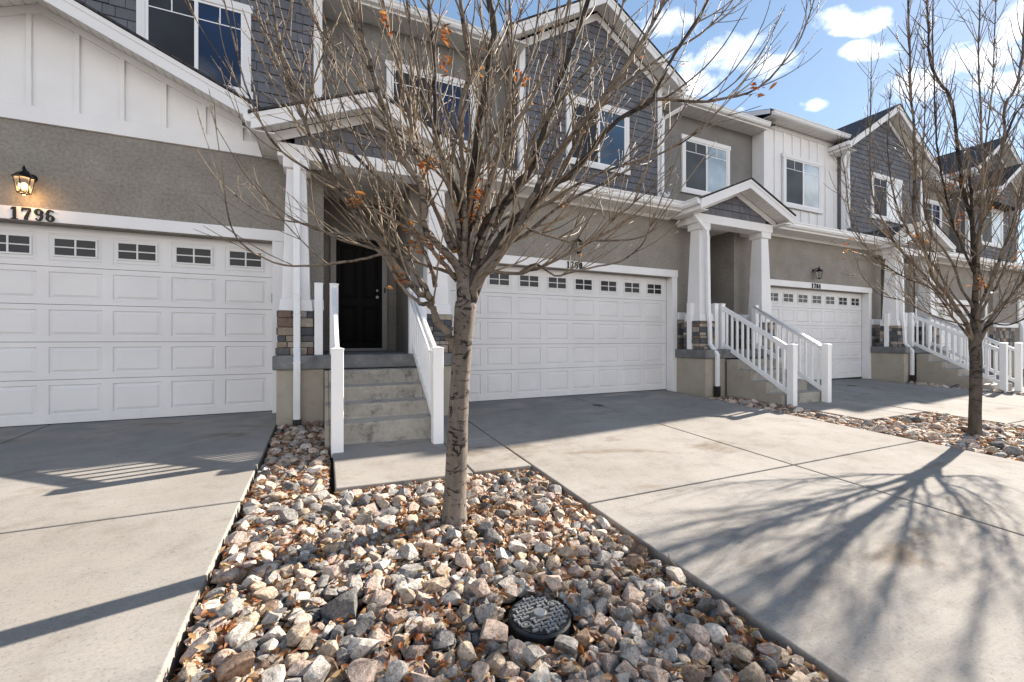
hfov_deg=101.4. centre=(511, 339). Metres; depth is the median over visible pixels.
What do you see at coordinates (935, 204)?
window
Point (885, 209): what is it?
window
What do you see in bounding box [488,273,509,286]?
garage window
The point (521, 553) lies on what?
rock
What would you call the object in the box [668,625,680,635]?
rock
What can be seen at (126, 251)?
garage window
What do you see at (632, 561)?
rock
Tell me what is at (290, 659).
rock
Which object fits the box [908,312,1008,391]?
stair railing
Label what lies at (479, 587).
rock
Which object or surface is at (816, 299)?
garage window
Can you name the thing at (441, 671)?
rock
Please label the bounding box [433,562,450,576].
rock
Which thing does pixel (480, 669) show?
rock
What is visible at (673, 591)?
rock
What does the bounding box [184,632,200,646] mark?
rock
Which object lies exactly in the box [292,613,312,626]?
rock
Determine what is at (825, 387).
stair railing
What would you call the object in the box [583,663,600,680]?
rock
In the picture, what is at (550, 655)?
rock
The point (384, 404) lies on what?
porch steps
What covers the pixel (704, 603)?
rock
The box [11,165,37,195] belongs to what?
wall lantern
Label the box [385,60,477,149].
window
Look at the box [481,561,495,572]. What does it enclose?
rock
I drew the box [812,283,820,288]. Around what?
house number
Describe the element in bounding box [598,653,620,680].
rock
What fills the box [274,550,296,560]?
rock
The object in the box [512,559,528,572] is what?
rock
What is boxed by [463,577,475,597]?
rock
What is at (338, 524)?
rock
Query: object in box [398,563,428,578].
rock
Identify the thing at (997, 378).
driveway
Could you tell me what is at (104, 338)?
garage door
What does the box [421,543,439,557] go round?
rock
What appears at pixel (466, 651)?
rock
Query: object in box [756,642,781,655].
rock
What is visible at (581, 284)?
garage window
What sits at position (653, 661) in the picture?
rock
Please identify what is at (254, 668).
rock
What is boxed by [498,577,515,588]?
rock
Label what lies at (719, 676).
rock
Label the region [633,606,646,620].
rock
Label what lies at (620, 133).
window
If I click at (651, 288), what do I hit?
garage window
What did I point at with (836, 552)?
driveway
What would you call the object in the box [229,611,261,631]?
rock
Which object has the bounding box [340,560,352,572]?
rock
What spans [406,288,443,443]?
stair railing
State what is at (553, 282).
garage window
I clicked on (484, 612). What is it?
rock
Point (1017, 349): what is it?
stair railing
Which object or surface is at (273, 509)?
rock
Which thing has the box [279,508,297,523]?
rock
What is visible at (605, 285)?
garage window
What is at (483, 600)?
rock
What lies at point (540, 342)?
garage door
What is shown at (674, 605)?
rock
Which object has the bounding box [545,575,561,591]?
rock
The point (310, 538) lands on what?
rock
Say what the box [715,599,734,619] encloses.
rock
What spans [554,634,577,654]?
rock
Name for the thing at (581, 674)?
rock
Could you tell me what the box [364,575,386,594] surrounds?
rock
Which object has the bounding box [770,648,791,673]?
rock
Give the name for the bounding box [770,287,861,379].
garage door
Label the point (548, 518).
rock
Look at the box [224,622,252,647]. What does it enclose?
rock
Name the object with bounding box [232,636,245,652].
rock
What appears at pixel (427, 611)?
rock
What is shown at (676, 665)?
rock
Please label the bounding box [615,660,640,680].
rock
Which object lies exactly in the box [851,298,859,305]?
garage window
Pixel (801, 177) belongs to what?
window
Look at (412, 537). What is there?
rock
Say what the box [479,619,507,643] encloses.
rock
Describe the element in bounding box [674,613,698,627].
rock
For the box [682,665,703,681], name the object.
rock
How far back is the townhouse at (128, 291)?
5.84 m
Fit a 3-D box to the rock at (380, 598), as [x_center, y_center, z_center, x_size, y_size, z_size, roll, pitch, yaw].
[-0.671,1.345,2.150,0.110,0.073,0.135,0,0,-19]
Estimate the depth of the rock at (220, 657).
1.74 m
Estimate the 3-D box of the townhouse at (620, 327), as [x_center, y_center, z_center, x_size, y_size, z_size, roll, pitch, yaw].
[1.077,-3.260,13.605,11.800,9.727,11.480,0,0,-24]
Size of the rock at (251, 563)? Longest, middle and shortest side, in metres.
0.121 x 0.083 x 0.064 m
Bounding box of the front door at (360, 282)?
[336,237,381,347]
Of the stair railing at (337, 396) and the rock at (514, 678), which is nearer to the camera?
the rock at (514, 678)
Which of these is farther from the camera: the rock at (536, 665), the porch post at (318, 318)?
the porch post at (318, 318)
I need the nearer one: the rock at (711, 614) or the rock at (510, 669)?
the rock at (510, 669)
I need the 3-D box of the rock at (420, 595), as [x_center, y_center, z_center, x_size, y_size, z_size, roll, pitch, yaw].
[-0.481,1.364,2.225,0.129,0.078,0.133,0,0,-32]
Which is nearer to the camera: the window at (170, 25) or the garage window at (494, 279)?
the window at (170, 25)
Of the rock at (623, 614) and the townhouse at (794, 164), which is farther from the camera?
the townhouse at (794, 164)
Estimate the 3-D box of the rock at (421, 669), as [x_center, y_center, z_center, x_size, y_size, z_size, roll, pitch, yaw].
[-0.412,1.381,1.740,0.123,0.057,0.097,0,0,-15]
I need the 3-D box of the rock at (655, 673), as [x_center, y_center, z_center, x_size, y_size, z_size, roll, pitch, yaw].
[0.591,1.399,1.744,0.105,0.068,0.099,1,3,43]
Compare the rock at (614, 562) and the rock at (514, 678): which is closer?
the rock at (514, 678)
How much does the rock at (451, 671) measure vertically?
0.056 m
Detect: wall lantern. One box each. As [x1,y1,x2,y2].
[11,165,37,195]
[572,235,582,253]
[812,267,822,278]
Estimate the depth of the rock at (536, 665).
1.77 m
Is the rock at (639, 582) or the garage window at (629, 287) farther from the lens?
the garage window at (629, 287)
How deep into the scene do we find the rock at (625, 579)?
2.42 m
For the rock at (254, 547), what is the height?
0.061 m
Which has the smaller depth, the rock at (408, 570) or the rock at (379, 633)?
the rock at (379, 633)
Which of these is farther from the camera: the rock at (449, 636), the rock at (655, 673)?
the rock at (449, 636)
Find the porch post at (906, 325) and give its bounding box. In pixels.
[905,312,906,346]
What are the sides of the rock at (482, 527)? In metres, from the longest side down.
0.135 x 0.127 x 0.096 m
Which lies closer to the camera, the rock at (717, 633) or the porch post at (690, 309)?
the rock at (717, 633)
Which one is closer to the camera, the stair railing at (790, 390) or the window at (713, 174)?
the stair railing at (790, 390)
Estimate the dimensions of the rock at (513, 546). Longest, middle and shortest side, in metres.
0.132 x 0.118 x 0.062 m
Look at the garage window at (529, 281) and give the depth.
8.22 m
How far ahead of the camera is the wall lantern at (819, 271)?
11.50 m
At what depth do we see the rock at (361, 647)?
1.80 m
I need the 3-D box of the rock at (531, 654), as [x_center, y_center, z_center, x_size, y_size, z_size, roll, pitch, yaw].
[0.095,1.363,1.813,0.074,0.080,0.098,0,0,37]
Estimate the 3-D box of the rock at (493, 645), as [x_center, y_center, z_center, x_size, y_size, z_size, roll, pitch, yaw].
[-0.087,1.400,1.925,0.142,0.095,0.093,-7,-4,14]
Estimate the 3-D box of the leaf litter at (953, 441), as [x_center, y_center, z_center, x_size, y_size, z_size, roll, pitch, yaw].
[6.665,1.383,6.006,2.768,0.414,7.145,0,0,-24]
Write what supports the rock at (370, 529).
on the rock mulch
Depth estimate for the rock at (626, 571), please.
2.47 m
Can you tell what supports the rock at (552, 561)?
on the rock mulch
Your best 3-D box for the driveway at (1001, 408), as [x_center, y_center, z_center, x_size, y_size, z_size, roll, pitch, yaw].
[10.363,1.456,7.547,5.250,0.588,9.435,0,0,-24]
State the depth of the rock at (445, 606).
2.14 m
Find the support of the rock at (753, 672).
on the rock
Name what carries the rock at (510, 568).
on the rock mulch
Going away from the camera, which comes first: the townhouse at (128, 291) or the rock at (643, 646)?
the rock at (643, 646)
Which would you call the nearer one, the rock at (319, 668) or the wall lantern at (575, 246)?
the rock at (319, 668)
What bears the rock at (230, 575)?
on the rock
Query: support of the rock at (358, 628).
on the rock mulch
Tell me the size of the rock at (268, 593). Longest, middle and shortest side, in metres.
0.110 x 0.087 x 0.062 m
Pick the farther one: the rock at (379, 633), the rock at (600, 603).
the rock at (600, 603)
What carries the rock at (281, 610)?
on the rock mulch
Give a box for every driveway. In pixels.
[0,411,275,681]
[468,390,1023,681]
[807,379,1023,427]
[989,374,1023,389]
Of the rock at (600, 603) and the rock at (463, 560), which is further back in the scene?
the rock at (463, 560)
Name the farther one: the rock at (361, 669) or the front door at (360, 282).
the front door at (360, 282)
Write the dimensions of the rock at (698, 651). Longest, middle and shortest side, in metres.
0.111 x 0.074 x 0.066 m
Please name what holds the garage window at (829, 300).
in the townhouse at (794, 164)
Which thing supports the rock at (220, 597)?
on the rock mulch
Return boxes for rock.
[179,631,216,665]
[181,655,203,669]
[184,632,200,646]
[185,668,211,681]
[186,618,211,632]
[193,601,221,618]
[193,626,207,635]
[201,599,220,612]
[204,587,224,599]
[207,595,224,600]
[208,616,230,631]
[210,568,239,583]
[211,648,234,668]
[214,650,254,681]
[216,597,243,618]
[220,553,243,567]
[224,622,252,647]
[225,531,247,546]
[225,544,238,554]
[227,676,246,681]
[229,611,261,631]
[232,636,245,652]
[238,638,259,650]
[239,560,256,570]
[244,663,257,681]
[246,563,266,577]
[246,594,263,606]
[247,542,263,552]
[252,586,277,602]
[256,626,285,651]
[258,655,272,669]
[260,599,278,617]
[261,611,281,624]
[261,664,285,681]
[264,571,280,583]
[267,505,288,516]
[268,656,285,666]
[272,607,286,620]
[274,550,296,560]
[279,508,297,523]
[281,529,298,537]
[282,588,301,602]
[283,647,301,671]
[284,651,301,667]
[285,621,309,647]
[285,677,302,681]
[286,660,313,675]
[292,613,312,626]
[294,568,316,584]
[295,578,314,591]
[296,537,314,545]
[296,633,317,649]
[298,542,318,553]
[303,564,311,568]
[303,655,331,681]
[310,655,338,681]
[317,640,338,657]
[320,586,357,625]
[322,542,341,553]
[322,564,340,579]
[327,522,341,530]
[335,554,351,561]
[335,644,353,669]
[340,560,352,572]
[343,574,362,587]
[346,658,377,681]
[347,618,375,637]
[347,637,381,658]
[351,546,365,558]
[352,513,372,524]
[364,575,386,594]
[365,503,379,511]
[366,525,381,534]
[367,628,390,646]
[370,590,391,606]
[372,558,392,572]
[374,667,385,681]
[375,651,397,669]
[376,515,394,529]
[382,534,395,545]
[383,548,397,561]
[384,660,408,681]
[386,562,400,571]
[388,633,411,654]
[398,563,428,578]
[399,588,415,603]
[401,543,418,559]
[402,659,427,680]
[403,671,437,681]
[404,645,428,659]
[405,614,422,633]
[408,532,423,539]
[411,588,432,604]
[417,608,433,617]
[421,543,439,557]
[423,577,449,592]
[431,667,445,677]
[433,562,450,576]
[434,605,454,618]
[436,630,456,644]
[439,590,463,605]
[444,664,461,679]
[448,562,459,569]
[451,558,461,568]
[451,624,465,637]
[454,610,468,619]
[454,633,470,652]
[455,553,471,569]
[457,641,476,662]
[458,613,474,627]
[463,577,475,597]
[469,578,491,598]
[471,661,489,681]
[475,603,496,624]
[476,521,493,537]
[478,597,488,605]
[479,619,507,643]
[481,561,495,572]
[483,572,495,586]
[484,650,505,672]
[485,640,500,654]
[496,661,519,678]
[497,550,515,562]
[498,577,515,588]
[499,564,517,573]
[508,541,528,552]
[508,639,525,661]
[509,676,523,681]
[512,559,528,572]
[514,549,527,559]
[519,496,535,502]
[522,645,545,664]
[528,659,541,670]
[529,662,550,681]
[534,541,551,554]
[542,516,551,529]
[543,651,559,671]
[545,554,561,571]
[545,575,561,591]
[547,568,561,574]
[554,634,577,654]
[556,545,579,559]
[559,661,580,677]
[563,540,579,549]
[568,669,586,679]
[575,545,589,557]
[575,628,591,646]
[579,598,594,617]
[580,586,594,600]
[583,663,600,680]
[588,560,603,570]
[589,675,609,681]
[593,597,608,615]
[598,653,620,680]
[605,559,621,566]
[612,607,632,621]
[612,614,635,630]
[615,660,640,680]
[619,566,634,576]
[619,577,629,582]
[619,644,640,667]
[621,582,641,604]
[622,622,641,637]
[623,554,643,569]
[629,575,646,589]
[630,543,646,559]
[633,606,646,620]
[633,636,650,656]
[640,590,649,601]
[641,665,668,681]
[643,577,664,591]
[647,657,669,673]
[649,592,665,610]
[650,613,671,634]
[656,630,681,649]
[658,645,677,662]
[663,585,686,596]
[666,566,687,582]
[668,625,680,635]
[671,603,684,616]
[672,661,683,669]
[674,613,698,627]
[678,641,692,658]
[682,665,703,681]
[684,623,709,645]
[690,642,710,664]
[691,661,712,681]
[693,594,710,603]
[694,597,716,614]
[703,623,727,646]
[706,609,728,625]
[710,670,731,681]
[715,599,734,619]
[722,642,754,661]
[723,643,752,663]
[738,662,765,681]
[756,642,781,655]
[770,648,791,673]
[786,670,810,681]
[788,654,803,666]
[788,665,809,675]
[806,672,828,681]
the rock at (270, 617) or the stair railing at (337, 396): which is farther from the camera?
the stair railing at (337, 396)
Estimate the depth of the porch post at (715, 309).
9.21 m
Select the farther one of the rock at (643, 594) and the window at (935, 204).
the window at (935, 204)
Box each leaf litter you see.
[169,422,828,681]
[708,395,1023,460]
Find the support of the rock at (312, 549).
on the rock mulch
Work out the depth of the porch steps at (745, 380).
8.61 m
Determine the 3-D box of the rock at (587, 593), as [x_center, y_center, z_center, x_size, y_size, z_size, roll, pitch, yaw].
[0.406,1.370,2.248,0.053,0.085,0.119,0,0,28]
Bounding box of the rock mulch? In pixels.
[176,381,1023,681]
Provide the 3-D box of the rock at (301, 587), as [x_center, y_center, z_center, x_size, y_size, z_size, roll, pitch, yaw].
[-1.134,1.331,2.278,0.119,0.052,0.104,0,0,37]
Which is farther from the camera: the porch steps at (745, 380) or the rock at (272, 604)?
the porch steps at (745, 380)
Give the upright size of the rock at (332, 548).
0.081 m
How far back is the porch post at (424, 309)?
6.43 m
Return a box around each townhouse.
[0,0,518,430]
[370,0,795,401]
[743,103,956,382]
[914,175,1017,373]
[936,137,1023,375]
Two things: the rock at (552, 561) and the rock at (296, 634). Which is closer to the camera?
the rock at (296, 634)
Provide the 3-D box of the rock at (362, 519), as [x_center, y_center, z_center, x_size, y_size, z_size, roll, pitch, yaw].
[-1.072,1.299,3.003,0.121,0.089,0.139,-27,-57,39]
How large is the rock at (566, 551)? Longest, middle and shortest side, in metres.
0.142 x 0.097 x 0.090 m
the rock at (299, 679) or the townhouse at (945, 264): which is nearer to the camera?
the rock at (299, 679)
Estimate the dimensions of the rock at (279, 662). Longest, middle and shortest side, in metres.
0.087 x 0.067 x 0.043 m
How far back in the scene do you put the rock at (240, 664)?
1.67 m
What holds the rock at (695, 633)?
on the rock mulch
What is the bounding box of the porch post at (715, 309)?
[711,303,718,348]
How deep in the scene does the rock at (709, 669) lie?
1.80 m
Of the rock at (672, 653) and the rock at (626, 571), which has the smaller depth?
the rock at (672, 653)
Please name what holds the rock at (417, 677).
on the rock
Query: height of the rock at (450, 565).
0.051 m
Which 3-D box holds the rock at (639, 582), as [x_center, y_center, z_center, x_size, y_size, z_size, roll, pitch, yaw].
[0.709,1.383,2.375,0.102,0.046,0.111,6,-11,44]
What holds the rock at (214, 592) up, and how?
on the rock
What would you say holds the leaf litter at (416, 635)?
on the rock mulch
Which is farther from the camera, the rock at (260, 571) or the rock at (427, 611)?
the rock at (260, 571)
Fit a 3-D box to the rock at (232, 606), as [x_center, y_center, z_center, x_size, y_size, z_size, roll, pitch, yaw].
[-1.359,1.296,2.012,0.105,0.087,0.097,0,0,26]
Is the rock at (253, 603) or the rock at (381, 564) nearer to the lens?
the rock at (253, 603)
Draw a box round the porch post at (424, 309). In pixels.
[418,288,426,320]
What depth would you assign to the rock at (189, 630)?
1.92 m
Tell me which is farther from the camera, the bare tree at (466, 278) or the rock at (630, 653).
the bare tree at (466, 278)
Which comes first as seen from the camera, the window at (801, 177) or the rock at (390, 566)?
the rock at (390, 566)
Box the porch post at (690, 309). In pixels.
[687,303,693,348]
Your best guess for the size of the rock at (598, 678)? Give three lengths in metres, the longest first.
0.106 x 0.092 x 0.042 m
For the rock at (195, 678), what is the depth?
1.65 m
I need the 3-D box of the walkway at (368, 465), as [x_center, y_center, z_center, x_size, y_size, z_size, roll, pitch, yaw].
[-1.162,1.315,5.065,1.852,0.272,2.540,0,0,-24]
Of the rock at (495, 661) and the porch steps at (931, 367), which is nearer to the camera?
the rock at (495, 661)
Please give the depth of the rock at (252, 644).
1.81 m
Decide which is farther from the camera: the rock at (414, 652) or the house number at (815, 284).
the house number at (815, 284)
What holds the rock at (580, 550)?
on the rock mulch
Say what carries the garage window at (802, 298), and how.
in the townhouse at (794, 164)
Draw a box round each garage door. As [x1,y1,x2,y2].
[0,222,271,427]
[451,263,665,401]
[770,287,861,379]
[936,304,970,365]
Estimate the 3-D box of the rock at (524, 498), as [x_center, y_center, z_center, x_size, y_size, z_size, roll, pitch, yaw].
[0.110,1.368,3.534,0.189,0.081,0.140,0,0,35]
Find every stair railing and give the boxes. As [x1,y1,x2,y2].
[329,283,343,457]
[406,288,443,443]
[719,303,797,405]
[751,305,831,401]
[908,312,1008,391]
[926,314,1022,391]
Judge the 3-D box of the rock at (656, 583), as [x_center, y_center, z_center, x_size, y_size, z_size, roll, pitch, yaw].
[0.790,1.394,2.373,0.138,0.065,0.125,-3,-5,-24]
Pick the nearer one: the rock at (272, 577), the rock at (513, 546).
the rock at (272, 577)
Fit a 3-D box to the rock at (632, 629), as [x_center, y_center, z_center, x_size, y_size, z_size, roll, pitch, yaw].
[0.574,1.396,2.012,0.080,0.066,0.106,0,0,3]
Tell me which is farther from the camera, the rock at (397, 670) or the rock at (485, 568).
the rock at (485, 568)
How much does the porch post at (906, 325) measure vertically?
1.020 m
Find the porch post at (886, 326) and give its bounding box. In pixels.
[884,312,889,346]
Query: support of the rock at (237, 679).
on the rock mulch
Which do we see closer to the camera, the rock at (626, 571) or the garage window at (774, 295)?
the rock at (626, 571)
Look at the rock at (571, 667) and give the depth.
1.75 m
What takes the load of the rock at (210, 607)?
on the rock mulch
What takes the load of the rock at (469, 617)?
on the rock mulch
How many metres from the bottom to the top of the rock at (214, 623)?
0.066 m
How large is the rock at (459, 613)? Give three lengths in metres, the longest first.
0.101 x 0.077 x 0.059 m
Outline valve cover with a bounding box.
[508,595,570,646]
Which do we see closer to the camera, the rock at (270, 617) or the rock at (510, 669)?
the rock at (510, 669)
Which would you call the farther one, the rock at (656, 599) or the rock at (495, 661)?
the rock at (656, 599)
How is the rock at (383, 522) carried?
on the rock mulch
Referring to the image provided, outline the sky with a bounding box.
[396,0,1023,262]
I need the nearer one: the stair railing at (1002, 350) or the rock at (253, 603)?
the rock at (253, 603)
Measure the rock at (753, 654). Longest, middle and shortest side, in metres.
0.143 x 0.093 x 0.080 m
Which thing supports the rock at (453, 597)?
on the rock mulch
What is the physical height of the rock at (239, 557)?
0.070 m
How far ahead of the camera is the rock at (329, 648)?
1.80 m
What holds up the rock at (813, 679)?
on the rock
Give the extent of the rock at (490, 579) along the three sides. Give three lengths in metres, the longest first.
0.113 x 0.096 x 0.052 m
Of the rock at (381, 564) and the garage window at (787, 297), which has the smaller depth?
the rock at (381, 564)
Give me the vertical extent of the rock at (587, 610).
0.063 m
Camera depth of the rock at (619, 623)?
2.07 m
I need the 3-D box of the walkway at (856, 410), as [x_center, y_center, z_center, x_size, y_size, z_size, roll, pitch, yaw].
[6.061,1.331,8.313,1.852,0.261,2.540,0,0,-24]
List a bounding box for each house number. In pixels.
[10,206,54,221]
[567,261,582,268]
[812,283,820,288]
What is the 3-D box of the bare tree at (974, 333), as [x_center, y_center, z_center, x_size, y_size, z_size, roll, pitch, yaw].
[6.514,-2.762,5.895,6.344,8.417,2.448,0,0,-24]
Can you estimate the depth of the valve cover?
2.05 m
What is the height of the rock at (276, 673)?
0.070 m
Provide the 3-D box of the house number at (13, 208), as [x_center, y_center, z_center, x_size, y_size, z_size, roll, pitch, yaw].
[-5.929,-1.544,5.188,0.393,0.151,0.021,0,0,-24]
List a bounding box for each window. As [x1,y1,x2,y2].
[0,233,31,254]
[52,237,97,258]
[116,241,157,261]
[136,0,252,100]
[175,246,212,265]
[228,250,262,268]
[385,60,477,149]
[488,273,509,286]
[519,274,538,287]
[548,276,566,289]
[565,94,630,175]
[574,278,592,290]
[600,280,616,292]
[624,281,639,293]
[646,283,661,294]
[680,134,730,195]
[771,292,778,301]
[782,152,822,213]
[783,293,793,302]
[798,294,807,302]
[812,295,821,303]
[825,296,834,304]
[838,297,846,305]
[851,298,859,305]
[870,172,902,223]
[923,199,942,228]
[981,208,1003,248]
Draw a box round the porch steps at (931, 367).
[916,353,1011,390]
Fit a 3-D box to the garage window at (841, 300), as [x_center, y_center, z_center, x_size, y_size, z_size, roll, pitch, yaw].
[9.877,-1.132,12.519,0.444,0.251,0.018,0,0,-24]
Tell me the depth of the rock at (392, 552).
2.58 m
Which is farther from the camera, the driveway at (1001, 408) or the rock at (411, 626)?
the driveway at (1001, 408)
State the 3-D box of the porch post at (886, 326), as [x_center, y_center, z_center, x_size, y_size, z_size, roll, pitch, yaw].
[11.140,-0.288,12.450,0.120,1.020,0.120,0,0,-24]
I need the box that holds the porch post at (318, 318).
[314,282,322,354]
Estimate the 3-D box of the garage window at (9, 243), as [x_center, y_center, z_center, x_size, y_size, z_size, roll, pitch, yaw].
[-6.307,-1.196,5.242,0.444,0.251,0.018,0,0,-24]
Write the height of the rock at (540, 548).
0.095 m
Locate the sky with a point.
(830, 90)
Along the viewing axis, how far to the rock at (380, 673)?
1.70 m
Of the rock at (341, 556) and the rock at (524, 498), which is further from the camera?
the rock at (524, 498)
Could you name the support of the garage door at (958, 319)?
in the townhouse at (945, 264)
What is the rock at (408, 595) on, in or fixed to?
on the rock mulch
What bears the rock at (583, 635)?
on the rock
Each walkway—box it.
[332,416,530,491]
[785,398,923,420]
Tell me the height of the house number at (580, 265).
0.136 m
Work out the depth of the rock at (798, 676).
1.71 m
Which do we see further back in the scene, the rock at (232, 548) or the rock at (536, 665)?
the rock at (232, 548)
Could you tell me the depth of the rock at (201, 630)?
1.89 m
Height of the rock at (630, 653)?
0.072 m
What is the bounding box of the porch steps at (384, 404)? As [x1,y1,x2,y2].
[325,367,430,456]
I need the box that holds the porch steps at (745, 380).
[727,358,820,405]
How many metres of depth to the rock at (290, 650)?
1.80 m
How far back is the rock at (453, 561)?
2.55 m
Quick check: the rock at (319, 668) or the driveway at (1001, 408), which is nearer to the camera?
the rock at (319, 668)
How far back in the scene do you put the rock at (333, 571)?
2.34 m
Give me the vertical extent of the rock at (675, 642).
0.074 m
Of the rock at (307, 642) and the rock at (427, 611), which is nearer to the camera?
the rock at (307, 642)
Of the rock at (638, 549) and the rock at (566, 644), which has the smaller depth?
the rock at (566, 644)
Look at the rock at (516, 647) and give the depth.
1.84 m
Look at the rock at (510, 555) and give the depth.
2.60 m
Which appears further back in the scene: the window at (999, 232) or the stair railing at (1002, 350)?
the window at (999, 232)
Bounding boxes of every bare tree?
[184,0,825,526]
[828,0,1023,436]
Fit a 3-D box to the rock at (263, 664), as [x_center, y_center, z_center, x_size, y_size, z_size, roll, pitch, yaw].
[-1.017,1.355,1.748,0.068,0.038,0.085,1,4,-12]
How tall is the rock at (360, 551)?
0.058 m
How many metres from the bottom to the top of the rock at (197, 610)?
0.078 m
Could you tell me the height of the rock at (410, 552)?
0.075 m
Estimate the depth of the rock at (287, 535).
2.77 m
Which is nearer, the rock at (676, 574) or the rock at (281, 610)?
the rock at (281, 610)
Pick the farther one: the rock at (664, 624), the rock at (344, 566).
the rock at (344, 566)
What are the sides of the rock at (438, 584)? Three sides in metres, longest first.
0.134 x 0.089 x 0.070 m
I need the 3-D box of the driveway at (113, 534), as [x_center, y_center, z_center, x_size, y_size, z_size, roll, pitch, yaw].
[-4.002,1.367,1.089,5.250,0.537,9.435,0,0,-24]
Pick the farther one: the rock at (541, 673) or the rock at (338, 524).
the rock at (338, 524)
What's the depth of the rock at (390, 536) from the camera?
2.80 m
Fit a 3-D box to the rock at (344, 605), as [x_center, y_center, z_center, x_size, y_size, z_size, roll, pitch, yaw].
[-0.856,1.341,2.096,0.181,0.153,0.160,0,0,-30]
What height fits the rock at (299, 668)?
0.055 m
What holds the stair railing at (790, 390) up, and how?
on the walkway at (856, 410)
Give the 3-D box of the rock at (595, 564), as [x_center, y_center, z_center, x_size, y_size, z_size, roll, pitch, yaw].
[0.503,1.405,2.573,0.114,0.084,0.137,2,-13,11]
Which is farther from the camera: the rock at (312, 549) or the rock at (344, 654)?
the rock at (312, 549)
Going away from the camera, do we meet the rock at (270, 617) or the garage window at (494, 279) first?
the rock at (270, 617)
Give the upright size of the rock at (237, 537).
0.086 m
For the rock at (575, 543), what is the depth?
2.78 m
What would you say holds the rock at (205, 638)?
on the rock mulch

